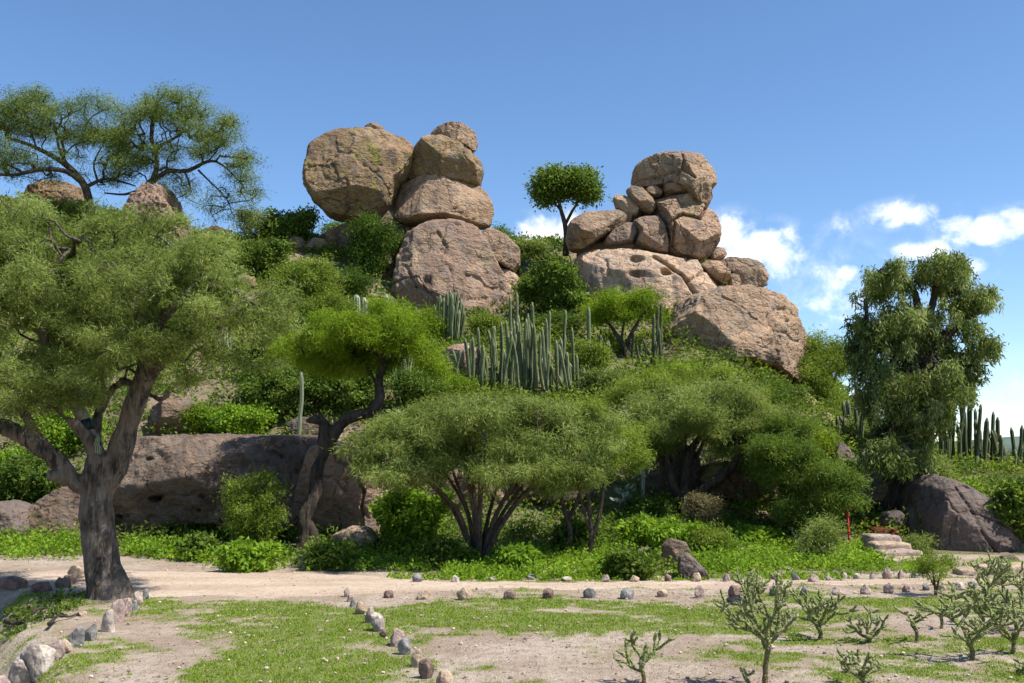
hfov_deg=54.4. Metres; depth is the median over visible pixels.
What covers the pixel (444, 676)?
stone
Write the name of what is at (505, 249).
boulder
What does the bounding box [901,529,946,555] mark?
shrub
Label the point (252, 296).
boulder
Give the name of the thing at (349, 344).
mesquite tree
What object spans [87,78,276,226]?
mesquite tree
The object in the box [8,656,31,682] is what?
stone
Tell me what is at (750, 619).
cholla cactus
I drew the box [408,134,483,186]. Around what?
boulder
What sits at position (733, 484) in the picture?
boulder
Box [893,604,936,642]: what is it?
cholla cactus
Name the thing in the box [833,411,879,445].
shrub
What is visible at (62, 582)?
stone
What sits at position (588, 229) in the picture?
boulder
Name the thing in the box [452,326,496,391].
organ pipe cactus
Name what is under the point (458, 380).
shrub
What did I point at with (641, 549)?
rock
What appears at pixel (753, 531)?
shrub
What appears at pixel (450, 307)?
organ pipe cactus
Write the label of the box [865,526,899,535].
painted block
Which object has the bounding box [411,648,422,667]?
stone
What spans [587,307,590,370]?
column cactus
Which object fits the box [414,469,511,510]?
boulder
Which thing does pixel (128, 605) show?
stone
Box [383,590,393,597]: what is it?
stone
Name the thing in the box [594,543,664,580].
shrub
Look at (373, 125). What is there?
boulder
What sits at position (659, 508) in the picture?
shrub
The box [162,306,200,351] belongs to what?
shrub
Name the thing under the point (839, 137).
sky
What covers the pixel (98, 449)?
cactus
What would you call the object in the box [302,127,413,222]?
boulder
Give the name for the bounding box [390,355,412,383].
organ pipe cactus
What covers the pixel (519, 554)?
shrub
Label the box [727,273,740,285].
boulder
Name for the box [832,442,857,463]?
boulder
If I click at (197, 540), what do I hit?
shrub
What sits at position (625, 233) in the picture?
boulder
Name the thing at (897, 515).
boulder
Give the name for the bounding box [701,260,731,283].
boulder
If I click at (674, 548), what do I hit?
rock
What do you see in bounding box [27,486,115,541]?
boulder
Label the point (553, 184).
ridge tree
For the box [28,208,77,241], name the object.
shrub
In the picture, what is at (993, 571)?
cholla cactus
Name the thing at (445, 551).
shrub
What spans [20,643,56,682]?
stone
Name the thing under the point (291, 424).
boulder
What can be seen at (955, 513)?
boulder
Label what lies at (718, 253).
boulder
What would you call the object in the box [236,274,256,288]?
boulder
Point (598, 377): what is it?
shrub
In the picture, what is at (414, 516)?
shrub
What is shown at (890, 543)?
stone steps
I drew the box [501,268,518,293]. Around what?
boulder
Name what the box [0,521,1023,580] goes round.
weeds
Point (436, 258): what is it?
boulder
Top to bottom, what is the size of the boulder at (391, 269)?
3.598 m
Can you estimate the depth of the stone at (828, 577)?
14.81 m
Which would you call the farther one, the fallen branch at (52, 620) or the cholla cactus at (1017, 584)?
the cholla cactus at (1017, 584)
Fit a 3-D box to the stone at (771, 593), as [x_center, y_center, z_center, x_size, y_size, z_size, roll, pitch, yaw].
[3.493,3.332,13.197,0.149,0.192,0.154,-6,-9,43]
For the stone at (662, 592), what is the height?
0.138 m
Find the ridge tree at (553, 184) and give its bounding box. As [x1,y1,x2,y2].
[522,160,612,255]
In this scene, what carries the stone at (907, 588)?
on the ground at (485, 651)
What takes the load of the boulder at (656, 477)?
on the hillside
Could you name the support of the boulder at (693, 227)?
on the boulder at (680, 278)
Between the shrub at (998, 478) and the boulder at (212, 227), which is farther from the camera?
the boulder at (212, 227)
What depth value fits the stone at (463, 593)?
12.66 m
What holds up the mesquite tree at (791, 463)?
on the ground at (485, 651)
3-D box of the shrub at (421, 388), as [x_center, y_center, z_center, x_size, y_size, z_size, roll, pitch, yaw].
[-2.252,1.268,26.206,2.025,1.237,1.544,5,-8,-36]
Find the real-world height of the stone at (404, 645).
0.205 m
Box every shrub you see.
[0,441,35,465]
[0,451,65,504]
[17,408,113,457]
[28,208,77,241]
[41,195,96,218]
[65,215,134,252]
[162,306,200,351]
[173,398,222,434]
[173,529,221,561]
[191,399,279,434]
[211,248,256,275]
[213,464,293,544]
[214,536,282,573]
[227,201,277,241]
[228,359,317,417]
[229,328,291,353]
[231,232,297,278]
[237,332,287,371]
[255,336,314,380]
[257,202,324,238]
[261,253,351,316]
[276,308,309,336]
[298,287,361,316]
[301,538,363,570]
[304,368,390,417]
[314,219,342,232]
[326,260,379,297]
[339,208,411,278]
[367,483,454,550]
[385,367,444,407]
[386,372,457,403]
[390,291,422,312]
[407,534,478,570]
[414,302,454,342]
[438,370,479,395]
[461,308,512,336]
[492,221,519,235]
[495,541,546,573]
[510,248,589,317]
[512,234,556,255]
[522,306,586,336]
[549,512,607,548]
[567,333,616,375]
[573,359,644,398]
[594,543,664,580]
[613,511,709,551]
[618,489,672,522]
[635,358,709,380]
[673,518,745,553]
[677,488,729,529]
[729,521,792,545]
[747,376,813,407]
[788,504,850,560]
[811,425,852,456]
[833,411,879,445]
[839,459,874,474]
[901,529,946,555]
[913,449,961,479]
[951,474,987,494]
[977,469,1023,493]
[982,475,1023,545]
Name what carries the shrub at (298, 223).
on the hillside
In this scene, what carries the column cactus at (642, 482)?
on the hillside
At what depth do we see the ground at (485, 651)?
9.98 m
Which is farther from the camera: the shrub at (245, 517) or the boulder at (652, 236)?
the boulder at (652, 236)
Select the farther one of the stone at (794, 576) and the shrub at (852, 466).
the shrub at (852, 466)
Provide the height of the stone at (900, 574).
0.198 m
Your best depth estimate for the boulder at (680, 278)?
37.88 m
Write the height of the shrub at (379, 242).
3.005 m
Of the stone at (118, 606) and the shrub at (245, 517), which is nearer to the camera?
the stone at (118, 606)
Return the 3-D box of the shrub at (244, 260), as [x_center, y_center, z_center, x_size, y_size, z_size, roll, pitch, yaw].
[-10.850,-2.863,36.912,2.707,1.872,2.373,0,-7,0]
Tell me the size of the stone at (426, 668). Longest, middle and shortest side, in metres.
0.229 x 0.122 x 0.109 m
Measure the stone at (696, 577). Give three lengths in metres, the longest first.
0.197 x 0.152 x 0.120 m
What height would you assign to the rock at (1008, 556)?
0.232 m
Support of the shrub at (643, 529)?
on the hillside
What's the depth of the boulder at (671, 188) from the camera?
39.31 m
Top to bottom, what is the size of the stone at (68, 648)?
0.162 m
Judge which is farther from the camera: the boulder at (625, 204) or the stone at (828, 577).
the boulder at (625, 204)
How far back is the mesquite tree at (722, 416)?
21.28 m
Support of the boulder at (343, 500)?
on the hillside
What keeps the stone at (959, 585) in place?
on the ground at (485, 651)
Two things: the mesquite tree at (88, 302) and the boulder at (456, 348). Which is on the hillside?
the boulder at (456, 348)
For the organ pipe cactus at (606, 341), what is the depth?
32.61 m
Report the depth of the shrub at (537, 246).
43.28 m
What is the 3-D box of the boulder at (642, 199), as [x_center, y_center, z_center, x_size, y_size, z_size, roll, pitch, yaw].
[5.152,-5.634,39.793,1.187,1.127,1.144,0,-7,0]
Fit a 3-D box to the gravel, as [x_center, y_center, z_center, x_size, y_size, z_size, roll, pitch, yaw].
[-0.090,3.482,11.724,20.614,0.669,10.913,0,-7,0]
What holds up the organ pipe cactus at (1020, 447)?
on the hillside
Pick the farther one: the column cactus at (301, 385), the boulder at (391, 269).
the boulder at (391, 269)
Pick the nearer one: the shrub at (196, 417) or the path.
the path
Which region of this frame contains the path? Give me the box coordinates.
[0,570,1018,597]
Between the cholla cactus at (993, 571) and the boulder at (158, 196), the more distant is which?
the boulder at (158, 196)
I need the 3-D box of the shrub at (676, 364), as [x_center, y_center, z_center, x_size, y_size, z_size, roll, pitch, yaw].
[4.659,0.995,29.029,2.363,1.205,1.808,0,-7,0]
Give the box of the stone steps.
[862,533,922,565]
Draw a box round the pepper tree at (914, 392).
[838,246,1008,513]
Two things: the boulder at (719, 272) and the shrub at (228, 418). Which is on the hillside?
the shrub at (228, 418)
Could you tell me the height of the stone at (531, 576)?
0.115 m
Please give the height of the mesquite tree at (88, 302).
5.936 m
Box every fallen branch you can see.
[3,606,45,624]
[47,613,77,625]
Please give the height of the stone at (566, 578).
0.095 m
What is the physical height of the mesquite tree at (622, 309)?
2.776 m
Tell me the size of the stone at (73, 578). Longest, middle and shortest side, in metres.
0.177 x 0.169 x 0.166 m
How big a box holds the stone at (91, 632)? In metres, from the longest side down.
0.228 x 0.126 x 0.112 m
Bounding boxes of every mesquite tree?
[0,80,162,217]
[0,188,320,599]
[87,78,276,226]
[263,293,459,548]
[321,385,638,559]
[528,470,618,552]
[564,390,659,558]
[574,282,675,358]
[599,358,781,430]
[619,375,820,517]
[739,407,880,536]
[788,324,854,415]
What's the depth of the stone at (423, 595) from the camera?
12.80 m
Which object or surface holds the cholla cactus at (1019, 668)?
on the ground at (485, 651)
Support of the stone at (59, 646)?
on the ground at (485, 651)
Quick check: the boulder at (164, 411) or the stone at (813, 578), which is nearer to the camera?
the stone at (813, 578)
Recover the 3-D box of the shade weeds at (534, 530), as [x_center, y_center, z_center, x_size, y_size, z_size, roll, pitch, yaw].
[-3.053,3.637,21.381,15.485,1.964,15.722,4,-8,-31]
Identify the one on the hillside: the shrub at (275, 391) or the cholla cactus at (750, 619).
the shrub at (275, 391)
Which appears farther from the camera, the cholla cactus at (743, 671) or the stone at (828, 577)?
the stone at (828, 577)
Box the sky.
[0,0,1023,441]
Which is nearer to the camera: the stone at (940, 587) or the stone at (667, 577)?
the stone at (940, 587)
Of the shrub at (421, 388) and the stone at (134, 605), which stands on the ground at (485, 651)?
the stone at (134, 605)
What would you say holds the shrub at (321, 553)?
on the ground at (485, 651)
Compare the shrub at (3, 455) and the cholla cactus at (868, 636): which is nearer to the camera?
the cholla cactus at (868, 636)
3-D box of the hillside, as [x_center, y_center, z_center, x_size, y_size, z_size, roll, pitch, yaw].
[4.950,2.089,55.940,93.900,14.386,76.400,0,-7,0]
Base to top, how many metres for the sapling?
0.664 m
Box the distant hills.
[934,436,1018,453]
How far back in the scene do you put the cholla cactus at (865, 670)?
7.88 m
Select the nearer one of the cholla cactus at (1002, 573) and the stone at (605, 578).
the cholla cactus at (1002, 573)
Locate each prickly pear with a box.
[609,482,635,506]
[789,526,802,538]
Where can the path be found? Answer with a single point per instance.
(280, 585)
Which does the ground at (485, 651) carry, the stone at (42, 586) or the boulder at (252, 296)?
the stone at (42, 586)
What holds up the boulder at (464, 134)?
on the boulder at (446, 156)
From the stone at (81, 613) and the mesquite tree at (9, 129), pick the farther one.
the mesquite tree at (9, 129)
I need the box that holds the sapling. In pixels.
[903,548,960,595]
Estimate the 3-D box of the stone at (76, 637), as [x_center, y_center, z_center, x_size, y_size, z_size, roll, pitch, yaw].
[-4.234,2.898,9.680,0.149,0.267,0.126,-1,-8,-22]
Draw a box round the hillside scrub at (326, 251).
[0,193,1023,542]
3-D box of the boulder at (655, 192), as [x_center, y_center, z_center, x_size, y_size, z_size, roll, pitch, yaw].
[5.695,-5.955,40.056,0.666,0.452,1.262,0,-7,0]
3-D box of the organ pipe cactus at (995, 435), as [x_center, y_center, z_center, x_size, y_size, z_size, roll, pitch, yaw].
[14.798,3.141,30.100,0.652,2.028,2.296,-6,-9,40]
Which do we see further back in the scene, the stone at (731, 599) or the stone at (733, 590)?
the stone at (733, 590)
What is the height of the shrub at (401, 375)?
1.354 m
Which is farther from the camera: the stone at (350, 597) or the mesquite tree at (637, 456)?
the mesquite tree at (637, 456)
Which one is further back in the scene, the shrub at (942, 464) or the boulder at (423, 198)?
the boulder at (423, 198)
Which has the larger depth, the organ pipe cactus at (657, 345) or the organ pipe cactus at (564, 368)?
the organ pipe cactus at (657, 345)
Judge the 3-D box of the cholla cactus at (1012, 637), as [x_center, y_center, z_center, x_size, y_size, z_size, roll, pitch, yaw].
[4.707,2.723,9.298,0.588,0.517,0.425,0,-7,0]
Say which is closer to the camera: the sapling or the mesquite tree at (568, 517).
the sapling
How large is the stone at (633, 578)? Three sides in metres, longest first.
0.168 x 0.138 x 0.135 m
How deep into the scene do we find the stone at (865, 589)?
13.21 m
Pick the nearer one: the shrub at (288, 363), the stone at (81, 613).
the stone at (81, 613)
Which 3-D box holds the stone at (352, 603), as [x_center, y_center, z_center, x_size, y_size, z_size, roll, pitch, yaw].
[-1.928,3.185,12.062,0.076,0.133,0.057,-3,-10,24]
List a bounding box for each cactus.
[94,434,101,453]
[214,328,240,357]
[297,372,303,434]
[341,294,388,317]
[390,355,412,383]
[433,290,465,342]
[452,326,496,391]
[488,293,538,395]
[538,310,584,397]
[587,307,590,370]
[598,335,610,352]
[613,628,675,682]
[629,303,662,368]
[640,431,644,503]
[713,568,796,682]
[730,566,770,603]
[739,667,756,682]
[787,582,860,639]
[834,400,864,454]
[835,647,887,682]
[842,604,888,642]
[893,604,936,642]
[912,587,1018,660]
[928,603,959,628]
[933,581,967,609]
[939,403,998,467]
[964,582,1004,622]
[969,549,1014,600]
[975,557,1011,593]
[980,603,1012,620]
[988,411,1007,469]
[993,609,1023,653]
[998,588,1023,630]
[1001,561,1023,603]
[1010,425,1023,467]
[1013,657,1023,673]
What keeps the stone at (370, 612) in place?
on the ground at (485, 651)
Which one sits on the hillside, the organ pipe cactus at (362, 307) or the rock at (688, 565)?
the organ pipe cactus at (362, 307)
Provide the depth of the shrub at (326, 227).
60.78 m
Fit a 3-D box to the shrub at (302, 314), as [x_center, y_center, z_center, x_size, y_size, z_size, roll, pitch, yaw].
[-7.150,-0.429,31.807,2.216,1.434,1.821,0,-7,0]
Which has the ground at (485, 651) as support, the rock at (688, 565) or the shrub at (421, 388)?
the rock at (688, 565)
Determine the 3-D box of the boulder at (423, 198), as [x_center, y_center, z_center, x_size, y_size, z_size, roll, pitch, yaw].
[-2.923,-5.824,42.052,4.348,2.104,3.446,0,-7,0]
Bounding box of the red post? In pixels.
[846,509,850,543]
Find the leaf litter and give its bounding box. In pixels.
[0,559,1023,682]
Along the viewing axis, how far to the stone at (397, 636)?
9.65 m
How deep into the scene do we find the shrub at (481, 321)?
34.46 m
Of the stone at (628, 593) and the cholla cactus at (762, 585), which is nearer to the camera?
the cholla cactus at (762, 585)
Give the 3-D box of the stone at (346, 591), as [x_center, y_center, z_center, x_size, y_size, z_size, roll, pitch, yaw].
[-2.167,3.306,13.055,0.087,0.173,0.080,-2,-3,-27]
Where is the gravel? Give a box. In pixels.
[2,562,1021,682]
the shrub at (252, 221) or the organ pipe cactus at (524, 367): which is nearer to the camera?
the organ pipe cactus at (524, 367)
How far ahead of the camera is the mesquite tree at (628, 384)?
23.84 m
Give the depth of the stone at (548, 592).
12.80 m
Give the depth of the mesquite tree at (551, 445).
16.40 m
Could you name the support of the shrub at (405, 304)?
on the hillside
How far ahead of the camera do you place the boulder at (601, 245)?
39.47 m
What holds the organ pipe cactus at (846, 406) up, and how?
on the hillside
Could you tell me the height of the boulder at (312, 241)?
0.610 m
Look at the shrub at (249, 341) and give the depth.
30.09 m
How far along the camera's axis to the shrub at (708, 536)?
17.78 m
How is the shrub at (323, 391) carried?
on the hillside
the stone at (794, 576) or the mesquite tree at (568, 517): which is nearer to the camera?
the stone at (794, 576)
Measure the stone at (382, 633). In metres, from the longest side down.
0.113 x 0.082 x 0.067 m
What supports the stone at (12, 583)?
on the ground at (485, 651)
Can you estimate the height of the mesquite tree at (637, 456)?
3.096 m
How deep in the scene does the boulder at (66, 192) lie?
42.41 m
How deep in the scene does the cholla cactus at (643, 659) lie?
7.95 m
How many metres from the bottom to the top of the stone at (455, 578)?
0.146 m
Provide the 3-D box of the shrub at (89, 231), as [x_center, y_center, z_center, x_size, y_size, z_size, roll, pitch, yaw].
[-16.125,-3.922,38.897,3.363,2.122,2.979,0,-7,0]
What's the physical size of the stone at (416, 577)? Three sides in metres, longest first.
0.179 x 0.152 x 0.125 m
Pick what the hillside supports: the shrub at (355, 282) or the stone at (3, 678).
the shrub at (355, 282)
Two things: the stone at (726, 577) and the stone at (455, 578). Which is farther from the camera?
the stone at (726, 577)
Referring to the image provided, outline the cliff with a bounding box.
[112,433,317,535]
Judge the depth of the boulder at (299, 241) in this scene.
40.79 m
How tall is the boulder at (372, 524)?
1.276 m
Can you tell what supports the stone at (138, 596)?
on the ground at (485, 651)
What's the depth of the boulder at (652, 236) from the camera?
38.62 m
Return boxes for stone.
[0,576,27,589]
[0,675,10,682]
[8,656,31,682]
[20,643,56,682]
[30,581,52,592]
[49,640,65,659]
[54,577,71,587]
[62,638,72,652]
[63,574,77,584]
[67,565,83,578]
[68,625,84,646]
[78,611,86,615]
[84,623,97,640]
[100,609,114,631]
[110,599,124,623]
[123,598,131,616]
[131,600,137,611]
[134,591,143,604]
[143,588,148,598]
[344,587,349,596]
[347,592,353,601]
[350,599,355,606]
[355,602,366,613]
[365,606,373,622]
[371,612,384,631]
[379,628,386,637]
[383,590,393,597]
[390,628,404,646]
[397,638,411,654]
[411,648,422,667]
[412,573,422,581]
[417,590,430,599]
[418,658,433,678]
[436,669,452,682]
[451,575,458,581]
[456,587,472,599]
[503,589,515,599]
[527,573,534,579]
[542,588,553,598]
[561,576,571,580]
[583,588,595,597]
[601,574,608,581]
[620,588,633,598]
[630,575,638,581]
[657,589,667,596]
[664,574,670,580]
[691,572,700,581]
[694,585,704,597]
[723,574,729,581]
[726,594,742,604]
[728,585,741,595]
[769,587,778,595]
[791,572,799,579]
[800,585,807,595]
[808,573,818,581]
[826,573,831,580]
[831,586,843,594]
[854,573,859,578]
[860,583,871,594]
[869,571,874,578]
[882,567,892,578]
[883,584,894,593]
[897,569,904,578]
[902,584,912,592]
[922,583,929,589]
[938,585,945,590]
[953,581,964,589]
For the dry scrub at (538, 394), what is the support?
on the ground at (485, 651)
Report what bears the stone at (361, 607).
on the ground at (485, 651)
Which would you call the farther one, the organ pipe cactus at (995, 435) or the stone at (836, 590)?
the organ pipe cactus at (995, 435)
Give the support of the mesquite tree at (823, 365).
on the hillside
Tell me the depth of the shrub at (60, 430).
24.59 m
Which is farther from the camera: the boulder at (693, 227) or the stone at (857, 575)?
the boulder at (693, 227)
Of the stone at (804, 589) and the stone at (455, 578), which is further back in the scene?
the stone at (455, 578)
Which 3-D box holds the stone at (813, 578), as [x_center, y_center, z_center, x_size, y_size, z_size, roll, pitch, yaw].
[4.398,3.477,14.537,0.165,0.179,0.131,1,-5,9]
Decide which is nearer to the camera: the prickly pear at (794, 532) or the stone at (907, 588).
the stone at (907, 588)
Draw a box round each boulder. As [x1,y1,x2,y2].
[0,499,32,541]
[20,180,84,216]
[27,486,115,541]
[123,182,192,249]
[147,398,201,433]
[204,225,228,232]
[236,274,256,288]
[239,291,264,308]
[285,417,318,434]
[286,236,304,249]
[290,439,382,534]
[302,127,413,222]
[304,237,329,250]
[321,205,413,252]
[330,525,378,549]
[351,248,398,276]
[364,489,390,534]
[365,122,383,129]
[391,218,512,315]
[393,174,493,229]
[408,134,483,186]
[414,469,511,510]
[431,121,477,152]
[442,343,478,379]
[481,227,520,272]
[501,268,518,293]
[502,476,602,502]
[565,209,631,252]
[573,248,722,318]
[576,242,700,262]
[601,211,653,241]
[604,222,638,246]
[613,194,638,217]
[626,186,655,214]
[631,151,716,207]
[633,215,668,253]
[633,442,700,498]
[646,185,662,199]
[653,193,721,260]
[661,194,710,208]
[662,182,685,194]
[664,284,812,381]
[697,461,757,500]
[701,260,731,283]
[708,247,726,260]
[721,257,768,286]
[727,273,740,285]
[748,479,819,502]
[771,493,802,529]
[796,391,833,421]
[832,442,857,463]
[853,472,889,511]
[876,510,907,530]
[899,507,919,537]
[900,474,1023,552]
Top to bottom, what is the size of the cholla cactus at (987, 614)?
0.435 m
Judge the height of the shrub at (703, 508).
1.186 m
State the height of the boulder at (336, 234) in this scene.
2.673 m
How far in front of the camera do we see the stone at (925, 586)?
13.76 m
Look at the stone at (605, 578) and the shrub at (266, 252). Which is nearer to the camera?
the stone at (605, 578)
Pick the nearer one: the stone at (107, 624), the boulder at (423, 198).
the stone at (107, 624)
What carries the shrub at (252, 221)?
on the hillside
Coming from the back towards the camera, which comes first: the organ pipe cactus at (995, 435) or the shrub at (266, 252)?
the shrub at (266, 252)
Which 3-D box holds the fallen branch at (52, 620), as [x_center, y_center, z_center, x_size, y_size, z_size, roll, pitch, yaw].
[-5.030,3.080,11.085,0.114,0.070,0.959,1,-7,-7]
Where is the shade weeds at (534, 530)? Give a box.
[0,473,842,640]
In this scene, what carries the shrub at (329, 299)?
on the hillside
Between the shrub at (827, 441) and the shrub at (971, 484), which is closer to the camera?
the shrub at (971, 484)
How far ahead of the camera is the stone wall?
15.39 m
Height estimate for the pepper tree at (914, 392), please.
5.994 m
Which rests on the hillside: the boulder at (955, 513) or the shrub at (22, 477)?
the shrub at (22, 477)
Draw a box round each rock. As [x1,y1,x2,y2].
[638,547,661,574]
[660,538,690,567]
[677,553,708,579]
[1000,554,1020,561]
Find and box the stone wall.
[952,562,1023,575]
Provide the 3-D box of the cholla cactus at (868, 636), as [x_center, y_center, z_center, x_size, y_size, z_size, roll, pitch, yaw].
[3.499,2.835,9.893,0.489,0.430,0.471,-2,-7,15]
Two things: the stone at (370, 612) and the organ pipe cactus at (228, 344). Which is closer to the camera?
the stone at (370, 612)
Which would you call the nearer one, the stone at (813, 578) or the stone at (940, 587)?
the stone at (940, 587)
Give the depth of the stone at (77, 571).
14.95 m
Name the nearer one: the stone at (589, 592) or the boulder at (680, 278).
the stone at (589, 592)
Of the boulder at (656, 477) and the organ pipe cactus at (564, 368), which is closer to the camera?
the boulder at (656, 477)
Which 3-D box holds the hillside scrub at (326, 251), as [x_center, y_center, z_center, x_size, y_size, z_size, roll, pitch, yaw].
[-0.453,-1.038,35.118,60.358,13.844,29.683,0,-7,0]
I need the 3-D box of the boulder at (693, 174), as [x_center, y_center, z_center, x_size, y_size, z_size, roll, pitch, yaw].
[6.539,-6.442,40.319,3.351,2.356,3.173,0,-7,0]
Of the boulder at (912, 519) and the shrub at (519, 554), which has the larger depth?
the boulder at (912, 519)
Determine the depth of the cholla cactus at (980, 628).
8.93 m
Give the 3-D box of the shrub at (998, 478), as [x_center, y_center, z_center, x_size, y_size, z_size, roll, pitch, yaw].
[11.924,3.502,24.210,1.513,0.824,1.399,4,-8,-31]
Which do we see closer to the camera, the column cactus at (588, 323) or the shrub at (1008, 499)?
the shrub at (1008, 499)
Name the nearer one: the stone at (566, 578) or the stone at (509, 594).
the stone at (509, 594)
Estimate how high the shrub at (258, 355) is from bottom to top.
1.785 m
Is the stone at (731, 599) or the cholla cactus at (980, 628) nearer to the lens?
the cholla cactus at (980, 628)
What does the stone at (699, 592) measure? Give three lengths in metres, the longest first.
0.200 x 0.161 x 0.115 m
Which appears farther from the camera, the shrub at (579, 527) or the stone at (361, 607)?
the shrub at (579, 527)
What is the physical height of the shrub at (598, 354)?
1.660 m
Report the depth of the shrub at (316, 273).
33.58 m
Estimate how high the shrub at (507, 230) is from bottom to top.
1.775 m
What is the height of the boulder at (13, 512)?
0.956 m
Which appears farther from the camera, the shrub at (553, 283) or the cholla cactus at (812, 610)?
the shrub at (553, 283)
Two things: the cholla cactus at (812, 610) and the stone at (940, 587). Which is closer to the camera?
the cholla cactus at (812, 610)
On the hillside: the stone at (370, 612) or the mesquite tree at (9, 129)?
the mesquite tree at (9, 129)
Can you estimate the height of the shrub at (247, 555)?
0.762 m
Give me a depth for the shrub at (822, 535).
17.02 m
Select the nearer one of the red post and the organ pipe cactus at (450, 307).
the red post
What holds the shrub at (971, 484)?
on the hillside
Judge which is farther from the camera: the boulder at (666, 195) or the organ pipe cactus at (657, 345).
the boulder at (666, 195)
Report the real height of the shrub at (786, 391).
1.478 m
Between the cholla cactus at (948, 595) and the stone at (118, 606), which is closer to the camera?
the stone at (118, 606)
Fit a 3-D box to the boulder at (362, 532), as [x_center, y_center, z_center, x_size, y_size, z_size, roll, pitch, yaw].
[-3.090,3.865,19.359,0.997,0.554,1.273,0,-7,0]
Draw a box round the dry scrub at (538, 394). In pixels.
[0,196,1023,540]
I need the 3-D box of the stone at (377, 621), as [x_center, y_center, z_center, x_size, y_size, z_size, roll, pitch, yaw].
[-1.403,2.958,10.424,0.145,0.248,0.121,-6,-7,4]
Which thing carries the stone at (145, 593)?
on the ground at (485, 651)
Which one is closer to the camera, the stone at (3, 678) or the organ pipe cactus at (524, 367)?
the stone at (3, 678)
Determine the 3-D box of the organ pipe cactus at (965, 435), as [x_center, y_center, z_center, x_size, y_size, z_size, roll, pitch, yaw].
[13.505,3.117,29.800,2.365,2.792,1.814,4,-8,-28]
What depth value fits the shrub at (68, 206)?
41.60 m
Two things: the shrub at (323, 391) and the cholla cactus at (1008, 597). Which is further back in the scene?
the shrub at (323, 391)
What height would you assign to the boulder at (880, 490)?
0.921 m
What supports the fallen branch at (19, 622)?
on the ground at (485, 651)
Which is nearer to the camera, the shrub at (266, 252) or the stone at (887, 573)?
the stone at (887, 573)
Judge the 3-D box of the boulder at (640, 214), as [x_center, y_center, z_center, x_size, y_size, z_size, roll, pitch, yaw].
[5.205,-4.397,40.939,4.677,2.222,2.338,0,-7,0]
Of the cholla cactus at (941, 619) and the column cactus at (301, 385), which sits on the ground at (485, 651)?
the cholla cactus at (941, 619)
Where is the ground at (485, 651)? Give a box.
[0,554,1023,682]
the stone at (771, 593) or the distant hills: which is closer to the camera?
the stone at (771, 593)
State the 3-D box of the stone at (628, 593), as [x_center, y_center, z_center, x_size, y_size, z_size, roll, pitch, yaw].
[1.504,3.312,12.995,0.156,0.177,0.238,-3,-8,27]
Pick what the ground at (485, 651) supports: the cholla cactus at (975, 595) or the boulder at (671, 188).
the cholla cactus at (975, 595)
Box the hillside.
[0,201,1023,556]
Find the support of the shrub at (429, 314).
on the hillside
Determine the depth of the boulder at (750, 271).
38.83 m
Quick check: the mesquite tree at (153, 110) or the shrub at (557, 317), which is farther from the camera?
the mesquite tree at (153, 110)
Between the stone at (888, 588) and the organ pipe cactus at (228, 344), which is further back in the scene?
the organ pipe cactus at (228, 344)

